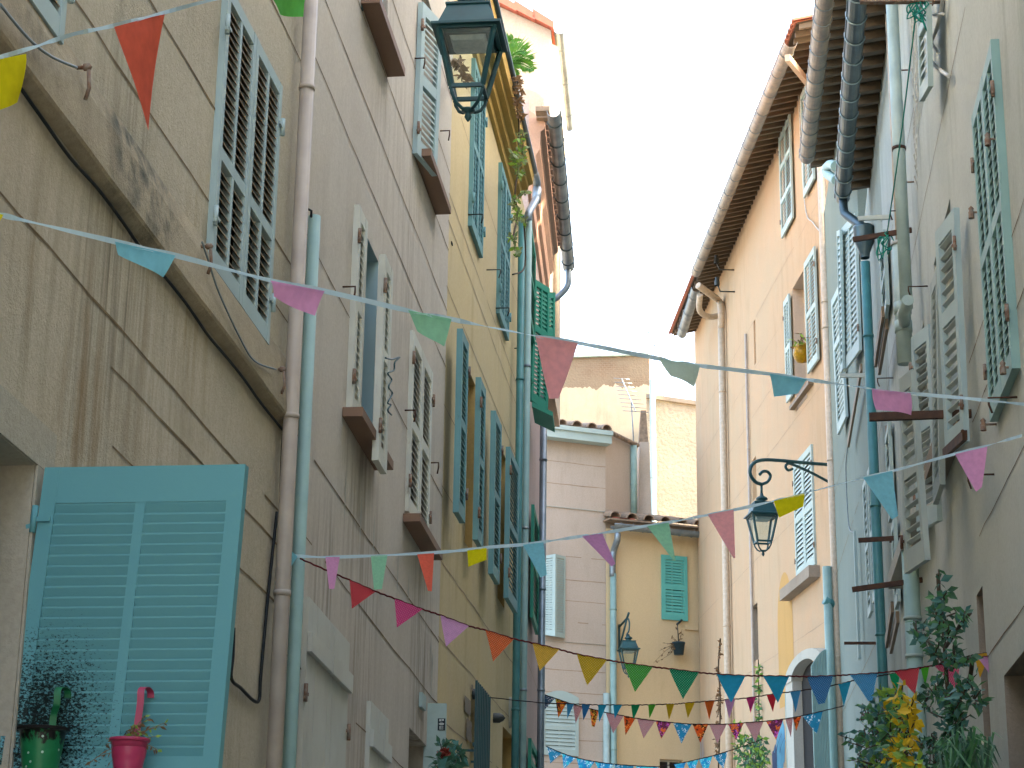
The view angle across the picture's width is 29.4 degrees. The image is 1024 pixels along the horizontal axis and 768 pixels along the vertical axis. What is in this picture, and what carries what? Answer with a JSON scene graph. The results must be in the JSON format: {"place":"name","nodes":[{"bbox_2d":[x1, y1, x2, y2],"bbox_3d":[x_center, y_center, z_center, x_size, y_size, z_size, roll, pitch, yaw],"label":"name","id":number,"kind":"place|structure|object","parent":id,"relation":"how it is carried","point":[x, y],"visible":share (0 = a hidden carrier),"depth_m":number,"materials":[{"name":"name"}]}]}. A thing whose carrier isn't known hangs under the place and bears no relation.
{"place":"outdoors","nodes":[
{"label":"outdoors","id":0,"kind":"place"},
{"bbox_2d":[498,0,574,426],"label":"town house","id":1,"kind":"structure","parent":0,"point":[548,80],"depth_m":34.33,"materials":[{"name":"white paint"}]},
{"bbox_2d":[560,352,652,519],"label":"tall house","id":2,"kind":"structure","parent":0,"point":[589,393],"depth_m":68.89,"materials":[{"name":"paint"}]},
{"bbox_2d":[510,0,813,399],"label":"sky","id":3,"kind":"structure","parent":0,"point":[666,94],"materials":[{"name":"white"}]},
{"bbox_2d":[646,379,696,525],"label":"tall house","id":4,"kind":"structure","parent":0,"point":[671,425],"depth_m":63.88,"materials":[{"name":"paint"}]},
{"bbox_2d":[626,316,669,378],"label":"aerial","id":5,"kind":"object","parent":4,"relation":"on","point":[648,342],"visible":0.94,"depth_m":65.53,"materials":[{"name":"metal"}]},
{"label":"street","id":6,"kind":"structure","parent":0,"visible":0},
{"bbox_2d":[0,0,320,767],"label":"town house","id":7,"kind":"structure","parent":6,"relation":"on","point":[153,425],"depth_m":7.87,"materials":[{"name":"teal paint"}]},
{"bbox_2d":[16,687,70,767],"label":"hanging bucket","id":8,"kind":"object","parent":7,"relation":"hanging from","point":[41,745],"visible":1,"depth_m":6.64,"materials":[{"name":"green metal"}]},
{"bbox_2d":[109,687,153,767],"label":"hanging bucket","id":9,"kind":"object","parent":7,"relation":"hanging from","point":[128,751],"visible":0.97,"depth_m":6.60,"materials":[{"name":"pink metal"}]},
{"bbox_2d":[86,714,167,766],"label":"dried plant","id":10,"kind":"object","parent":9,"relation":"in","point":[133,733],"visible":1,"depth_m":6.63,"materials":[{"name":"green plant"}]},
{"bbox_2d":[0,0,304,127],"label":"bunting","id":11,"kind":"object","parent":7,"relation":"hanging from","point":[139,38],"visible":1,"depth_m":6.53,"materials":[{"name":"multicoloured fabric"}]},
{"bbox_2d":[216,34,258,295],"bbox_3d":[-1.514,-1.116,10.000,0.100,1.598,1.110,-2,-17,8],"label":"window","id":12,"kind":"structure","parent":7,"relation":"in","point":[220,205],"depth_m":10.17,"materials":[{"name":"teal paint"}]},
{"bbox_2d":[282,0,453,767],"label":"town house","id":13,"kind":"structure","parent":6,"relation":"on","point":[379,192],"depth_m":13.17,"materials":[{"name":"white paint"}]},
{"bbox_2d":[410,369,416,501],"bbox_3d":[-0.838,0.426,14.950,0.050,1.402,0.862,-1,-17,7],"label":"window","id":14,"kind":"structure","parent":13,"relation":"in","point":[415,379],"depth_m":15.32,"materials":[{"name":"white paint"}]},
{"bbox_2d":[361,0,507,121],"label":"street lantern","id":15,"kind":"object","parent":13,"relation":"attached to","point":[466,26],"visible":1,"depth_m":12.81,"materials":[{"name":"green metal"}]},
{"bbox_2d":[450,55,474,88],"bbox_3d":[-0.423,-2.708,16.663,0.223,0.348,0.571,1,-17,0],"label":"dried weed","id":16,"kind":"object","parent":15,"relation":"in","point":[456,64],"visible":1,"depth_m":16.52,"materials":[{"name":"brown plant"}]},
{"bbox_2d":[426,735,468,767],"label":"rose shrub","id":17,"kind":"object","parent":6,"relation":"on","point":[448,756],"visible":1,"depth_m":12.41,"materials":[{"name":"green plant"}]},
{"bbox_2d":[437,0,542,767],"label":"town house","id":18,"kind":"structure","parent":6,"relation":"on","point":[485,484],"depth_m":19.12,"materials":[{"name":"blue paint"}]},
{"bbox_2d":[506,75,531,274],"bbox_3d":[0.103,-2.052,20.311,0.171,2.110,2.176,-1,-17,6],"label":"trailing succulent","id":19,"kind":"object","parent":18,"relation":"attached to","point":[517,157],"visible":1,"depth_m":20.04,"materials":[{"name":"green plant"}]},
{"bbox_2d":[506,33,537,74],"bbox_3d":[-0.006,-3.645,21.590,0.664,0.614,0.318,-8,-19,27],"label":"cycad plant","id":20,"kind":"object","parent":18,"relation":"on","point":[516,50],"visible":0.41,"depth_m":21.48,"materials":[{"name":"green plant"}]},
{"bbox_2d":[519,89,574,767],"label":"town house","id":21,"kind":"structure","parent":6,"relation":"on","point":[551,227],"depth_m":24.90,"materials":[{"name":"paint"}]},
{"bbox_2d":[545,694,843,742],"bbox_3d":[2.471,4.578,26.459,4.369,0.618,0.017,5,-17,-12],"label":"bunting","id":22,"kind":"object","parent":21,"relation":"hanging from","point":[754,727],"visible":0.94,"depth_m":26.42,"materials":[{"name":"fabric"}]},
{"bbox_2d":[544,410,651,767],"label":"town house","id":23,"kind":"structure","parent":6,"relation":"on","point":[595,472],"depth_m":51.00,"materials":[{"name":"white paint"}]},
{"bbox_2d":[545,558,551,629],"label":"window","id":24,"kind":"structure","parent":23,"relation":"in","point":[547,558],"depth_m":50.47,"materials":[{"name":"white paint"}]},
{"bbox_2d":[547,710,573,746],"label":"window","id":25,"kind":"structure","parent":23,"relation":"in","point":[547,710],"depth_m":49.67,"materials":[{"name":"white paint"}]},
{"bbox_2d":[615,378,648,440],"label":"aerial","id":26,"kind":"object","parent":23,"relation":"on","point":[632,403],"visible":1,"depth_m":53.42,"materials":[{"name":"metal"}]},
{"bbox_2d":[603,510,700,767],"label":"town house","id":27,"kind":"structure","parent":6,"relation":"on","point":[651,586],"depth_m":51.31,"materials":[{"name":"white paint"}]},
{"bbox_2d":[617,612,640,677],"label":"street lantern","id":28,"kind":"object","parent":27,"relation":"attached to","point":[628,645],"visible":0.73,"depth_m":49.95,"materials":[{"name":"green metal"}]},
{"bbox_2d":[660,760,679,767],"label":"window","id":29,"kind":"structure","parent":27,"relation":"in","point":[662,762],"depth_m":50.70,"materials":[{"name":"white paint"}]},
{"bbox_2d":[656,619,684,662],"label":"wall pot","id":30,"kind":"object","parent":27,"relation":"hanging from","point":[677,647],"depth_m":51.15,"materials":[{"name":"plastic"}]},
{"bbox_2d":[665,559,682,612],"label":"window","id":31,"kind":"structure","parent":27,"relation":"in","point":[665,559],"depth_m":52.16,"materials":[{"name":"white paint"}]},
{"bbox_2d":[669,14,830,767],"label":"town house","id":32,"kind":"structure","parent":6,"relation":"on","point":[751,299],"depth_m":40.70,"materials":[{"name":"paint"}]},
{"bbox_2d":[712,638,723,767],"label":"dead vine","id":33,"kind":"object","parent":32,"relation":"attached to","point":[718,695],"visible":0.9,"depth_m":45.90,"materials":[{"name":"brown plant"}]},
{"bbox_2d":[730,719,770,767],"bbox_3d":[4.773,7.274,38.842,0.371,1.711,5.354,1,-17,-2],"label":"ivy bush","id":34,"kind":"object","parent":32,"relation":"attached to","point":[755,749],"visible":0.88,"depth_m":38.67,"materials":[{"name":"green plant"}]},
{"bbox_2d":[752,659,762,735],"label":"wall vine","id":35,"kind":"object","parent":32,"relation":"attached to","point":[758,707],"depth_m":40.69,"materials":[{"name":"green plant"}]},
{"bbox_2d":[743,458,827,555],"bbox_3d":[4.773,2.016,32.483,2.532,2.023,0.697,15,-22,-39],"label":"street lantern","id":36,"kind":"object","parent":32,"relation":"attached to","point":[767,512],"visible":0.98,"depth_m":31.81,"materials":[{"name":"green metal"}]},
{"bbox_2d":[785,693,787,767],"bbox_3d":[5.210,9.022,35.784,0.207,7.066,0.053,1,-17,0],"label":"door leaf","id":37,"kind":"structure","parent":32,"relation":"in","point":[785,693],"depth_m":36.53,"materials":[{"name":"teal paint"}]},
{"bbox_2d":[789,333,809,362],"bbox_3d":[5.363,-0.745,35.983,0.388,0.597,1.261,1,-17,0],"label":"hanging pot","id":38,"kind":"object","parent":32,"relation":"hanging from","point":[799,353],"visible":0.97,"depth_m":36.06,"materials":[{"name":"yellow ceramic"}]},
{"bbox_2d":[800,458,812,562],"bbox_3d":[5.566,2.388,36.038,0.100,2.380,2.008,1,-17,-1],"label":"window","id":39,"kind":"structure","parent":32,"relation":"in","point":[809,458],"depth_m":36.44,"materials":[{"name":"white paint"}]},
{"bbox_2d":[799,0,879,767],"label":"town house","id":40,"kind":"structure","parent":6,"relation":"on","point":[849,615],"depth_m":29.12,"materials":[{"name":"grey paint"}]},
{"bbox_2d":[546,739,761,767],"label":"bunting","id":41,"kind":"object","parent":40,"relation":"hanging from","point":[554,754],"visible":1,"depth_m":28.49,"materials":[{"name":"blue fabric"}]},
{"bbox_2d":[834,0,903,732],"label":"town house","id":42,"kind":"structure","parent":6,"relation":"on","point":[857,158],"depth_m":21.70,"materials":[{"name":"grey paint"}]},
{"bbox_2d":[837,680,925,767],"bbox_3d":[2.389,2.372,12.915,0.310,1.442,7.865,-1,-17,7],"label":"leafy bush","id":43,"kind":"object","parent":6,"relation":"on","point":[888,746],"visible":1,"depth_m":10.81,"materials":[{"name":"green plant"}]},
{"bbox_2d":[844,0,1023,767],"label":"town house","id":44,"kind":"structure","parent":6,"relation":"on","point":[956,279],"depth_m":13.40,"materials":[{"name":"paint"}]},
{"bbox_2d":[0,213,1023,414],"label":"bunting","id":45,"kind":"object","parent":44,"relation":"hanging from","point":[556,354],"visible":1,"depth_m":7.42,"materials":[{"name":"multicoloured fabric"}]},
{"bbox_2d":[300,558,988,703],"bbox_3d":[0.996,1.578,11.488,4.908,0.558,0.014,10,-19,-28],"label":"bunting","id":46,"kind":"object","parent":44,"relation":"hanging from","point":[453,629],"visible":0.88,"depth_m":11.30,"materials":[{"name":"multicoloured fabric"}]},
{"bbox_2d":[291,434,1021,590],"bbox_3d":[0.889,0.666,10.607,4.149,1.018,0.024,2,-17,-4],"label":"bunting","id":47,"kind":"object","parent":44,"relation":"hanging from","point":[972,461],"visible":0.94,"depth_m":10.56,"materials":[{"name":"multicoloured fabric"}]},
{"bbox_2d":[491,652,986,721],"bbox_3d":[1.375,2.430,15.494,0.011,0.668,6.723,11,-20,-30],"label":"bunting","id":48,"kind":"object","parent":44,"relation":"hanging from","point":[844,686],"visible":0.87,"depth_m":14.97,"materials":[{"name":"fabric"}]},
{"bbox_2d":[876,1,928,260],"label":"clothes line","id":49,"kind":"object","parent":44,"relation":"attached to","point":[916,12],"visible":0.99,"depth_m":15.52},
{"bbox_2d":[920,378,932,498],"bbox_3d":[3.895,0.644,17.860,0.100,1.655,3.120,-1,-17,7],"label":"window","id":50,"kind":"structure","parent":44,"relation":"in","point":[928,495],"depth_m":18.67,"materials":[{"name":"white paint"}]},
{"bbox_2d":[904,569,994,767],"bbox_3d":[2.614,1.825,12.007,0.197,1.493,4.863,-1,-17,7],"label":"climbing shrub","id":51,"kind":"object","parent":44,"relation":"attached to","point":[951,702],"visible":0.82,"depth_m":11.32,"materials":[{"name":"green plant"}]},
{"bbox_2d":[931,724,1003,767],"bbox_3d":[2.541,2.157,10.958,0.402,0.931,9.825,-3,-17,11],"label":"grassy plant","id":52,"kind":"object","parent":6,"relation":"on","point":[971,746],"visible":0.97,"depth_m":8.43,"materials":[{"name":"green plant"}]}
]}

